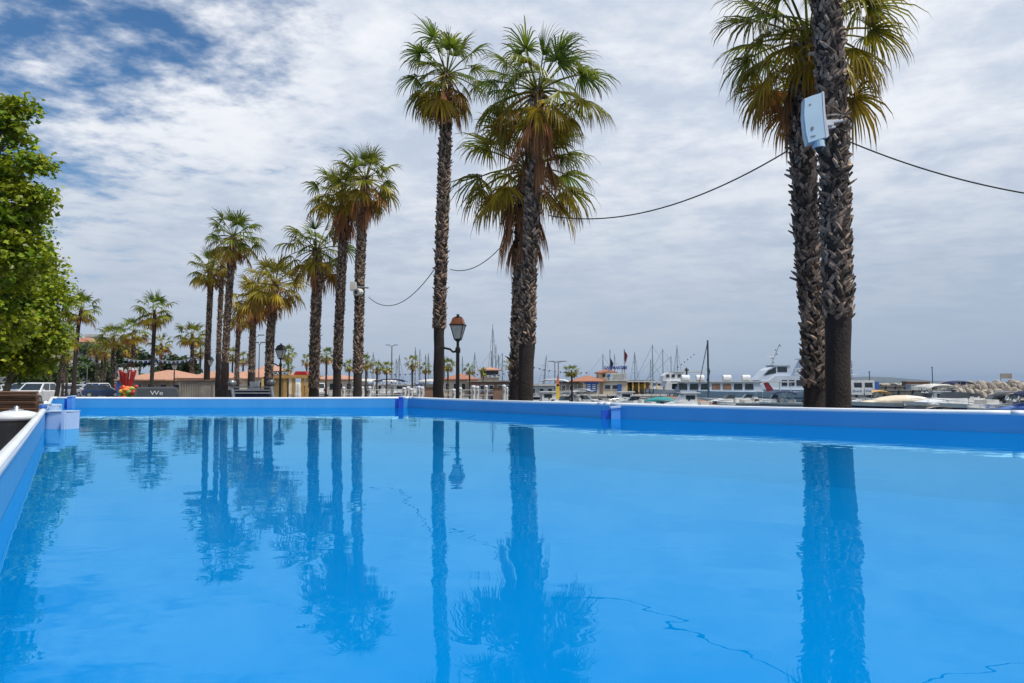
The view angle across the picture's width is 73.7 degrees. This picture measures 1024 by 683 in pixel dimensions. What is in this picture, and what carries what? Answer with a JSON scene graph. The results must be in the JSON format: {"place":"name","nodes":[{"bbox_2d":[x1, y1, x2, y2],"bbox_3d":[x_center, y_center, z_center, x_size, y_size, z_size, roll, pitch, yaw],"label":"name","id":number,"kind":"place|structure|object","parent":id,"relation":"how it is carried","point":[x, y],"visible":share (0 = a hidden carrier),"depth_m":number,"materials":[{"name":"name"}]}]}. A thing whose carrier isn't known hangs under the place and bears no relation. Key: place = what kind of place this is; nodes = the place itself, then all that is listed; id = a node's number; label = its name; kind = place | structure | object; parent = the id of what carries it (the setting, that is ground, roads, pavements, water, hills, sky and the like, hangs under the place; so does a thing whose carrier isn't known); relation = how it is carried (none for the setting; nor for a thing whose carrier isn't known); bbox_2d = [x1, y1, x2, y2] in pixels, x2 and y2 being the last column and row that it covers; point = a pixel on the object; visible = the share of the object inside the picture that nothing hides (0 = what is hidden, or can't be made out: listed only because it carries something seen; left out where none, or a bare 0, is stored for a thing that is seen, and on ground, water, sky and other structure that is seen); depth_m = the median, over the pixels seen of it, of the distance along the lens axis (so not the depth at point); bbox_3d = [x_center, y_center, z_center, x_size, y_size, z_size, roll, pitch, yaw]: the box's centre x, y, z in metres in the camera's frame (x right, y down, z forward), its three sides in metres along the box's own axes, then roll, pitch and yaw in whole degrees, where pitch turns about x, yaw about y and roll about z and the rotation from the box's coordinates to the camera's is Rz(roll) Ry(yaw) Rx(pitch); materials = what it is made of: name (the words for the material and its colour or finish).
{"place":"outdoors","nodes":[
{"label":"outdoors","id":0,"kind":"place"},
{"bbox_2d":[117,367,136,396],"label":"ride tower","id":1,"kind":"structure","parent":0,"point":[126,378],"depth_m":55.53,"materials":[{"name":"red paint"}]},
{"bbox_2d":[239,369,290,388],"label":"building","id":2,"kind":"structure","parent":0,"point":[261,373],"depth_m":88.43,"materials":[{"name":"ceramic"}]},
{"bbox_2d":[39,394,698,409],"bbox_3d":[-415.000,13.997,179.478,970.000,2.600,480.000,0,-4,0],"label":"ground","id":3,"kind":"structure","parent":0,"point":[467,397],"depth_m":84.66,"materials":[{"name":"concrete"}]},
{"bbox_2d":[0,406,36,450],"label":"domed bin","id":4,"kind":"object","parent":3,"relation":"on","point":[14,421],"visible":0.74,"depth_m":7.75,"materials":[{"name":"black plastic"}]},
{"bbox_2d":[0,391,38,412],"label":"slatted screen","id":5,"kind":"object","parent":3,"relation":"on","point":[25,400],"visible":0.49,"depth_m":9.54,"materials":[{"name":"brown wood"}]},
{"bbox_2d":[0,91,70,359],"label":"plane tree","id":6,"kind":"object","parent":3,"relation":"on","point":[27,210],"visible":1,"depth_m":15.71,"materials":[{"name":"green plant"}]},
{"bbox_2d":[16,383,59,402],"bbox_3d":[-38.925,4.190,55.872,2.060,1.660,4.150,1,-4,-10],"label":"parked car","id":7,"kind":"object","parent":3,"relation":"on","point":[46,391],"visible":0.29,"depth_m":55.42,"materials":[{"name":"white paint"}]},
{"bbox_2d":[0,220,84,390],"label":"plane tree","id":8,"kind":"object","parent":3,"relation":"on","point":[52,342],"visible":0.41,"depth_m":21.99,"materials":[{"name":"green plant"}]},
{"bbox_2d":[44,362,82,383],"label":"leafy tree","id":9,"kind":"object","parent":3,"relation":"on","point":[55,376],"visible":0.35,"depth_m":103.12,"materials":[{"name":"green plant"}]},
{"bbox_2d":[54,321,82,396],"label":"fan palm","id":10,"kind":"object","parent":3,"relation":"on","point":[58,385],"visible":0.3,"depth_m":51.89,"materials":[{"name":"green plant"}]},
{"bbox_2d":[59,290,101,395],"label":"fan palm","id":11,"kind":"object","parent":3,"relation":"on","point":[83,316],"visible":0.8,"depth_m":59.91,"materials":[{"name":"green plant"}]},
{"bbox_2d":[78,342,93,382],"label":"leafy tree","id":12,"kind":"object","parent":3,"relation":"on","point":[84,345],"visible":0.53,"depth_m":158.31,"materials":[{"name":"green plant"}]},
{"bbox_2d":[71,354,103,383],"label":"leafy tree","id":13,"kind":"object","parent":3,"relation":"on","point":[81,368],"visible":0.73,"depth_m":117.42,"materials":[{"name":"green plant"}]},
{"bbox_2d":[82,336,107,382],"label":"fan palm","id":14,"kind":"object","parent":3,"relation":"on","point":[96,360],"visible":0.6,"depth_m":91.80,"materials":[{"name":"green plant"}]},
{"bbox_2d":[81,385,116,396],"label":"parked car","id":15,"kind":"object","parent":3,"relation":"on","point":[95,390],"visible":0.65,"depth_m":76.90,"materials":[{"name":"paint"}]},
{"bbox_2d":[84,362,117,382],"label":"leafy tree","id":16,"kind":"object","parent":3,"relation":"on","point":[108,373],"visible":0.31,"depth_m":121.50,"materials":[{"name":"green plant"}]},
{"bbox_2d":[94,340,117,382],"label":"fan palm","id":17,"kind":"object","parent":3,"relation":"on","point":[106,354],"visible":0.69,"depth_m":87.79,"materials":[{"name":"green plant"}]},
{"bbox_2d":[95,322,130,396],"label":"fan palm","id":18,"kind":"object","parent":3,"relation":"on","point":[112,344],"visible":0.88,"depth_m":83.82,"materials":[{"name":"green plant"}]},
{"bbox_2d":[118,385,138,396],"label":"inflatable flowers","id":19,"kind":"object","parent":3,"relation":"on","point":[127,391],"visible":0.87,"depth_m":45.57,"materials":[{"name":"multicoloured plastic"}]},
{"bbox_2d":[117,338,143,371],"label":"fan palm","id":20,"kind":"object","parent":3,"relation":"on","point":[127,353],"visible":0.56,"depth_m":83.87,"materials":[{"name":"green plant"}]},
{"bbox_2d":[112,317,150,369],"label":"fan palm","id":21,"kind":"object","parent":3,"relation":"on","point":[134,340],"visible":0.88,"depth_m":75.89,"materials":[{"name":"green plant"}]},
{"bbox_2d":[118,348,157,374],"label":"leafy tree","id":22,"kind":"object","parent":3,"relation":"on","point":[142,355],"visible":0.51,"depth_m":99.08,"materials":[{"name":"green plant"}]},
{"bbox_2d":[130,289,179,386],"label":"fan palm","id":23,"kind":"object","parent":3,"relation":"on","point":[154,323],"visible":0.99,"depth_m":61.91,"materials":[{"name":"green plant"}]},
{"bbox_2d":[133,387,179,396],"bbox_3d":[-13.516,2.442,25.881,2.046,1.433,3.800,2,-4,-29],"label":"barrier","id":24,"kind":"object","parent":3,"relation":"on","point":[156,392],"visible":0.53,"depth_m":24.52,"materials":[{"name":"black paint"}]},
{"bbox_2d":[114,370,201,396],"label":"building","id":25,"kind":"structure","parent":3,"relation":"on","point":[165,378],"depth_m":73.87,"materials":[{"name":"ceramic"}]},
{"bbox_2d":[145,332,173,370],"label":"fan palm","id":26,"kind":"object","parent":3,"relation":"on","point":[160,350],"visible":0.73,"depth_m":81.88,"materials":[{"name":"green plant"}]},
{"bbox_2d":[155,353,189,370],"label":"leafy tree","id":27,"kind":"object","parent":3,"relation":"on","point":[168,366],"visible":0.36,"depth_m":90.47,"materials":[{"name":"green plant"}]},
{"bbox_2d":[177,358,203,374],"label":"leafy tree","id":28,"kind":"object","parent":3,"relation":"on","point":[184,367],"visible":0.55,"depth_m":83.16,"materials":[{"name":"green plant"}]},
{"bbox_2d":[172,321,212,373],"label":"fan palm","id":29,"kind":"object","parent":3,"relation":"on","point":[193,342],"visible":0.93,"depth_m":81.79,"materials":[{"name":"green plant"}]},
{"bbox_2d":[177,380,214,396],"bbox_3d":[-18.763,3.192,40.881,1.464,1.795,2.400,0,-4,0],"label":"container","id":30,"kind":"object","parent":3,"relation":"on","point":[196,388],"visible":0.65,"depth_m":39.81,"materials":[{"name":"grey metal"}]},
{"bbox_2d":[189,342,211,373],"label":"fan palm","id":31,"kind":"object","parent":3,"relation":"on","point":[199,354],"visible":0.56,"depth_m":97.84,"materials":[{"name":"green plant"}]},
{"bbox_2d":[186,245,233,379],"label":"fan palm","id":32,"kind":"object","parent":3,"relation":"on","point":[201,279],"visible":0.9,"depth_m":41.97,"materials":[{"name":"green plant"}]},
{"bbox_2d":[201,251,237,396],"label":"fan palm","id":33,"kind":"object","parent":3,"relation":"on","point":[221,273],"visible":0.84,"depth_m":41.03,"materials":[{"name":"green plant"}]},
{"bbox_2d":[197,371,247,388],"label":"building","id":34,"kind":"structure","parent":3,"relation":"on","point":[231,375],"depth_m":84.60,"materials":[{"name":"ceramic"}]},
{"bbox_2d":[216,301,248,389],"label":"fan palm","id":35,"kind":"object","parent":3,"relation":"on","point":[239,329],"visible":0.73,"depth_m":47.89,"materials":[{"name":"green plant"}]},
{"bbox_2d":[203,206,267,396],"bbox_3d":[-14.371,-1.744,35.372,3.423,10.965,3.506,0,-4,0],"label":"fan palm","id":36,"kind":"object","parent":3,"relation":"on","point":[232,253],"visible":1,"depth_m":35.03,"materials":[{"name":"green plant"}]},
{"bbox_2d":[222,273,281,388],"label":"fan palm","id":37,"kind":"object","parent":3,"relation":"on","point":[252,321],"visible":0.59,"depth_m":38.86,"materials":[{"name":"green plant"}]},
{"bbox_2d":[228,379,275,396],"bbox_3d":[-10.274,2.008,27.027,1.970,1.009,0.350,0,-4,0],"label":"bench","id":38,"kind":"object","parent":3,"relation":"on","point":[271,383],"visible":0.91,"depth_m":26.92,"materials":[{"name":"metal"}]},
{"bbox_2d":[241,249,310,396],"bbox_3d":[-11.525,-0.519,33.157,3.348,8.256,3.468,0,-4,0],"label":"fan palm","id":39,"kind":"object","parent":3,"relation":"on","point":[272,301],"visible":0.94,"depth_m":32.85,"materials":[{"name":"green plant"}]},
{"bbox_2d":[269,343,286,396],"bbox_3d":[-10.027,1.714,28.974,0.782,3.269,0.382,0,-4,7],"label":"street lamp","id":40,"kind":"object","parent":3,"relation":"on","point":[280,349],"visible":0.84,"depth_m":28.92,"materials":[{"name":"black metal"}]},
{"bbox_2d":[282,344,296,395],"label":"fan palm","id":41,"kind":"object","parent":3,"relation":"on","point":[287,356],"visible":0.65,"depth_m":87.73,"materials":[{"name":"green plant"}]},
{"bbox_2d":[261,371,322,396],"bbox_3d":[-15.177,3.249,46.858,3.537,2.421,3.062,0,-4,0],"label":"hire kiosk","id":42,"kind":"object","parent":3,"relation":"on","point":[298,388],"visible":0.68,"depth_m":45.84,"materials":[{"name":"yellow wood"}]},
{"bbox_2d":[272,214,356,396],"bbox_3d":[-8.130,-1.084,27.931,3.338,8.743,3.199,-3,-5,39],"label":"fan palm","id":43,"kind":"object","parent":3,"relation":"on","point":[315,268],"visible":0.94,"depth_m":27.92,"materials":[{"name":"green plant"}]},
{"bbox_2d":[320,346,332,396],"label":"fan palm","id":44,"kind":"object","parent":3,"relation":"on","point":[327,359],"visible":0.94,"depth_m":75.80,"materials":[{"name":"green plant"}]},
{"bbox_2d":[302,161,378,396],"bbox_3d":[-6.660,-1.950,26.639,3.213,10.309,2.929,0,-4,0],"label":"fan palm","id":45,"kind":"object","parent":3,"relation":"on","point":[344,230],"visible":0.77,"depth_m":26.50,"materials":[{"name":"green plant"}]},
{"bbox_2d":[319,375,364,393],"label":"building","id":46,"kind":"structure","parent":3,"relation":"on","point":[344,380],"depth_m":91.83,"materials":[{"name":"ceramic"}]},
{"bbox_2d":[320,142,402,396],"bbox_3d":[-5.470,-2.178,25.237,2.810,10.580,2.950,-3,-5,44],"label":"fan palm","id":47,"kind":"object","parent":3,"relation":"on","point":[364,208],"visible":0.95,"depth_m":25.05,"materials":[{"name":"green plant"}]},
{"bbox_2d":[350,282,368,295],"bbox_3d":[-5.593,-1.887,24.873,0.442,0.507,0.700,-1,-4,21],"label":"camera box","id":48,"kind":"object","parent":47,"relation":"attached to","point":[354,287],"visible":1,"depth_m":24.62,"materials":[{"name":"white plastic"}]},
{"bbox_2d":[363,354,374,396],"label":"fan palm","id":49,"kind":"object","parent":3,"relation":"on","point":[366,366],"visible":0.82,"depth_m":61.81,"materials":[{"name":"green plant"}]},
{"bbox_2d":[370,361,383,396],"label":"fan palm","id":50,"kind":"object","parent":3,"relation":"on","point":[377,369],"visible":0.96,"depth_m":65.82,"materials":[{"name":"green plant"}]},
{"bbox_2d":[380,360,393,396],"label":"fan palm","id":51,"kind":"object","parent":3,"relation":"on","point":[386,371],"visible":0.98,"depth_m":66.82,"materials":[{"name":"green plant"}]},
{"bbox_2d":[403,355,419,387],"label":"fan palm","id":52,"kind":"object","parent":3,"relation":"on","point":[412,367],"visible":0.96,"depth_m":57.84,"materials":[{"name":"green plant"}]},
{"bbox_2d":[394,12,493,397],"bbox_3d":[-1.963,-3.076,18.563,2.680,11.563,3.001,-2,-4,27],"label":"fan palm","id":53,"kind":"object","parent":3,"relation":"on","point":[444,106],"visible":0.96,"depth_m":18.58,"materials":[{"name":"green plant"}]},
{"bbox_2d":[444,357,454,397],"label":"fan palm","id":54,"kind":"object","parent":3,"relation":"on","point":[447,367],"visible":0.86,"depth_m":65.82,"materials":[{"name":"green plant"}]},
{"bbox_2d":[436,314,466,398],"bbox_3d":[-1.574,0.965,17.298,0.782,3.318,0.382,0,-4,7],"label":"street lamp","id":55,"kind":"object","parent":3,"relation":"on","point":[457,324],"visible":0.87,"depth_m":17.25,"materials":[{"name":"black metal"}]},
{"bbox_2d":[467,381,509,396],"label":"building","id":56,"kind":"structure","parent":3,"relation":"on","point":[490,384],"depth_m":83.77,"materials":[{"name":"beige concrete"}]},
{"bbox_2d":[0,397,1023,521],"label":"frame pool","id":57,"kind":"structure","parent":3,"relation":"on","point":[17,451],"depth_m":7.53,"materials":[{"name":"plastic"}]},
{"bbox_2d":[38,404,79,428],"bbox_3d":[-4.393,0.819,6.540,0.522,0.435,0.273,-2,-4,23],"label":"pool skimmer","id":58,"kind":"object","parent":57,"relation":"attached to","point":[57,416],"visible":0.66,"depth_m":6.44,"materials":[{"name":"white plastic"}]},
{"bbox_2d":[64,395,76,407],"bbox_3d":[-7.786,1.098,12.005,0.170,0.298,0.130,0,-4,0],"label":"liner bracket","id":59,"kind":"object","parent":57,"relation":"attached to","point":[69,401],"visible":0.76,"depth_m":11.97,"materials":[{"name":"blue plastic"}]},
{"bbox_2d":[0,407,1023,682],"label":"pool water","id":60,"kind":"structure","parent":57,"relation":"in","point":[304,545],"depth_m":1.73,"materials":[{"name":"blue liquid"}]},
{"bbox_2d":[601,406,620,418],"bbox_3d":[1.213,0.957,8.357,0.226,0.337,0.130,0,-4,0],"label":"liner bracket","id":61,"kind":"object","parent":57,"relation":"attached to","point":[613,412],"visible":0.57,"depth_m":8.31,"materials":[{"name":"blue plastic"}]},
{"bbox_2d":[442,98,601,399],"bbox_3d":[0.324,-1.724,15.879,3.683,8.531,3.401,-3,-4,35],"label":"fan palm","id":62,"kind":"object","parent":3,"relation":"on","point":[509,199],"visible":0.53,"depth_m":15.58,"materials":[{"name":"green plant"}]},
{"bbox_2d":[533,384,555,396],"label":"building","id":63,"kind":"structure","parent":3,"relation":"on","point":[543,387],"depth_m":79.75,"materials":[{"name":"white paint"}]},
{"bbox_2d":[470,15,621,400],"bbox_3d":[0.592,-2.136,14.275,3.052,9.154,3.018,2,-4,-31],"label":"fan palm","id":64,"kind":"object","parent":3,"relation":"on","point":[537,131],"visible":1,"depth_m":14.00,"materials":[{"name":"green plant"}]},
{"bbox_2d":[549,150,787,218],"bbox_3d":[2.511,-2.595,12.384,0.023,0.475,5.154,3,-5,-42],"label":"overhead cable","id":65,"kind":"object","parent":64,"relation":"attached to","point":[680,201],"visible":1,"depth_m":11.86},
{"bbox_2d":[563,365,580,401],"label":"fan palm","id":66,"kind":"object","parent":3,"relation":"on","point":[572,374],"visible":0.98,"depth_m":57.80,"materials":[{"name":"green plant"}]},
{"bbox_2d":[570,366,627,393],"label":"harbour office","id":67,"kind":"structure","parent":3,"relation":"on","point":[606,381],"depth_m":89.76,"materials":[{"name":"paint"}]},
{"bbox_2d":[555,394,676,395],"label":"quay kerb","id":68,"kind":"structure","parent":3,"relation":"on","point":[614,394],"depth_m":86.58,"materials":[{"name":"grey concrete"}]},
{"bbox_2d":[627,380,657,393],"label":"terrace","id":69,"kind":"structure","parent":3,"relation":"on","point":[638,384],"depth_m":95.43,"materials":[{"name":"yellow paint"}]},
{"bbox_2d":[709,0,932,407],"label":"fan palm","id":70,"kind":"object","parent":3,"relation":"on","point":[768,100],"visible":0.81,"depth_m":10.39,"materials":[{"name":"green plant"}]},
{"bbox_2d":[808,0,856,407],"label":"fan palm","id":71,"kind":"object","parent":3,"relation":"on","point":[835,193],"visible":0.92,"depth_m":9.00,"materials":[{"name":"brown plant"}]},
{"bbox_2d":[801,91,852,152],"bbox_3d":[4.116,-2.812,9.084,0.741,0.778,0.661,0,-4,0],"label":"antenna panel","id":72,"kind":"object","parent":71,"relation":"attached to","point":[816,124],"visible":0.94,"depth_m":8.77,"materials":[{"name":"white plastic"}]},
{"bbox_2d":[849,141,1023,193],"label":"overhead cable","id":73,"kind":"object","parent":71,"relation":"attached to","point":[936,172],"visible":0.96,"depth_m":8.92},
{"bbox_2d":[444,373,480,395],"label":"building","id":74,"kind":"structure","parent":0,"point":[464,383],"depth_m":87.77,"materials":[{"name":"paint"}]},
{"bbox_2d":[478,367,501,380],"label":"watch tower","id":75,"kind":"structure","parent":0,"point":[492,371],"depth_m":91.87,"materials":[{"name":"beige glass"}]},
{"bbox_2d":[0,0,1023,383],"label":"sky","id":76,"kind":"structure","parent":0,"point":[162,114],"materials":[{"name":"white"}]},
{"bbox_2d":[555,381,578,392],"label":"building","id":77,"kind":"structure","parent":0,"point":[567,385],"depth_m":97.75,"materials":[{"name":"beige concrete"}]},
{"bbox_2d":[851,377,975,383],"bbox_3d":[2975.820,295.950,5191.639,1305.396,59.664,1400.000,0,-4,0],"label":"hills","id":78,"kind":"structure","parent":0,"point":[890,380],"depth_m":4755.43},
{"label":"sea","id":79,"kind":"structure","parent":0,"visible":0},
{"bbox_2d":[350,379,389,395],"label":"motorboat","id":80,"kind":"object","parent":79,"relation":"on","point":[373,388],"visible":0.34,"depth_m":90.17,"materials":[{"name":"white plastic"}]},
{"bbox_2d":[367,379,424,395],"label":"motorboat","id":81,"kind":"object","parent":79,"relation":"on","point":[396,388],"visible":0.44,"depth_m":86.45,"materials":[{"name":"white plastic"}]},
{"bbox_2d":[533,391,558,400],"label":"motorboat","id":82,"kind":"object","parent":79,"relation":"on","point":[547,395],"visible":0.15,"depth_m":71.15,"materials":[{"name":"white plastic"}]},
{"bbox_2d":[537,390,593,401],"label":"motorboat","id":83,"kind":"object","parent":79,"relation":"on","point":[565,398],"visible":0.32,"depth_m":65.50,"materials":[{"name":"white plastic"}]},
{"bbox_2d":[601,391,646,399],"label":"motorboat","id":84,"kind":"object","parent":79,"relation":"on","point":[620,395],"visible":0.17,"depth_m":75.16,"materials":[{"name":"white plastic"}]},
{"bbox_2d":[609,396,664,403],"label":"motorboat","id":85,"kind":"object","parent":79,"relation":"on","point":[633,399],"visible":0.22,"depth_m":66.32,"materials":[{"name":"white plastic"}]},
{"bbox_2d":[622,397,673,402],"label":"motorboat","id":86,"kind":"object","parent":79,"relation":"on","point":[657,399],"visible":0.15,"depth_m":68.86,"materials":[{"name":"blue fabric"}]},
{"bbox_2d":[634,354,706,393],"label":"ferry","id":87,"kind":"object","parent":79,"relation":"on","point":[666,378],"visible":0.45,"depth_m":94.66,"materials":[{"name":"white paint"}]},
{"bbox_2d":[655,392,716,404],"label":"motorboat","id":88,"kind":"object","parent":79,"relation":"on","point":[684,398],"visible":0.34,"depth_m":65.18,"materials":[{"name":"white plastic"}]},
{"bbox_2d":[663,340,762,400],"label":"sailboat","id":89,"kind":"object","parent":79,"relation":"on","point":[708,383],"visible":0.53,"depth_m":75.91,"materials":[{"name":"metal"}]},
{"bbox_2d":[646,368,803,402],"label":"ferry","id":90,"kind":"object","parent":79,"relation":"on","point":[726,385],"visible":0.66,"depth_m":87.88,"materials":[{"name":"paint"}]},
{"bbox_2d":[705,395,759,405],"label":"motorboat","id":91,"kind":"object","parent":79,"relation":"on","point":[739,402],"visible":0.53,"depth_m":69.22,"materials":[{"name":"white plastic"}]},
{"bbox_2d":[751,344,803,391],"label":"yacht","id":92,"kind":"object","parent":79,"relation":"on","point":[771,372],"visible":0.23,"depth_m":98.36,"materials":[{"name":"white paint"}]},
{"bbox_2d":[752,391,802,406],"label":"motorboat","id":93,"kind":"object","parent":79,"relation":"on","point":[772,400],"visible":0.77,"depth_m":69.06,"materials":[{"name":"grey plastic"}]},
{"bbox_2d":[851,361,878,389],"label":"ferry","id":94,"kind":"object","parent":79,"relation":"on","point":[872,384],"visible":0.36,"depth_m":82.45,"materials":[{"name":"white paint"}]},
{"bbox_2d":[851,395,927,408],"bbox_3d":[29.242,5.365,53.771,9.670,2.294,3.110,0,-4,5],"label":"motorboat","id":95,"kind":"object","parent":79,"relation":"on","point":[892,402],"visible":0.31,"depth_m":52.63,"materials":[{"name":"beige fabric"}]},
{"bbox_2d":[852,390,940,399],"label":"pier","id":96,"kind":"structure","parent":79,"relation":"in","point":[905,392],"depth_m":77.77,"materials":[{"name":"concrete"}]},
{"bbox_2d":[905,404,953,409],"bbox_3d":[25.919,5.130,43.770,6.269,2.196,1.987,0,-4,-5],"label":"motorboat","id":97,"kind":"object","parent":79,"relation":"on","point":[929,406],"visible":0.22,"depth_m":43.35,"materials":[{"name":"grey plastic"}]},
{"bbox_2d":[910,384,958,397],"bbox_3d":[37.649,5.474,62.784,8.362,3.192,2.678,1,-4,-10],"label":"motorboat","id":98,"kind":"object","parent":79,"relation":"on","point":[930,386],"visible":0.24,"depth_m":62.27,"materials":[{"name":"white fabric"}]},
{"bbox_2d":[922,381,979,397],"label":"motorboat","id":99,"kind":"object","parent":79,"relation":"on","point":[955,382],"visible":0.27,"depth_m":74.38,"materials":[{"name":"blue plastic"}]},
{"bbox_2d":[903,392,1011,409],"bbox_3d":[32.642,5.038,50.716,8.904,2.568,3.024,1,-4,-16],"label":"motorboat","id":100,"kind":"object","parent":79,"relation":"on","point":[953,400],"visible":0.48,"depth_m":49.80,"materials":[{"name":"white plastic"}]},
{"bbox_2d":[962,391,1023,409],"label":"motorboat","id":101,"kind":"object","parent":79,"relation":"on","point":[1017,406],"visible":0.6,"depth_m":48.55,"materials":[{"name":"blue plastic"}]},
{"bbox_2d":[985,391,1023,403],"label":"motorboat","id":102,"kind":"object","parent":79,"relation":"on","point":[1000,396],"visible":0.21,"depth_m":52.23,"materials":[{"name":"grey plastic"}]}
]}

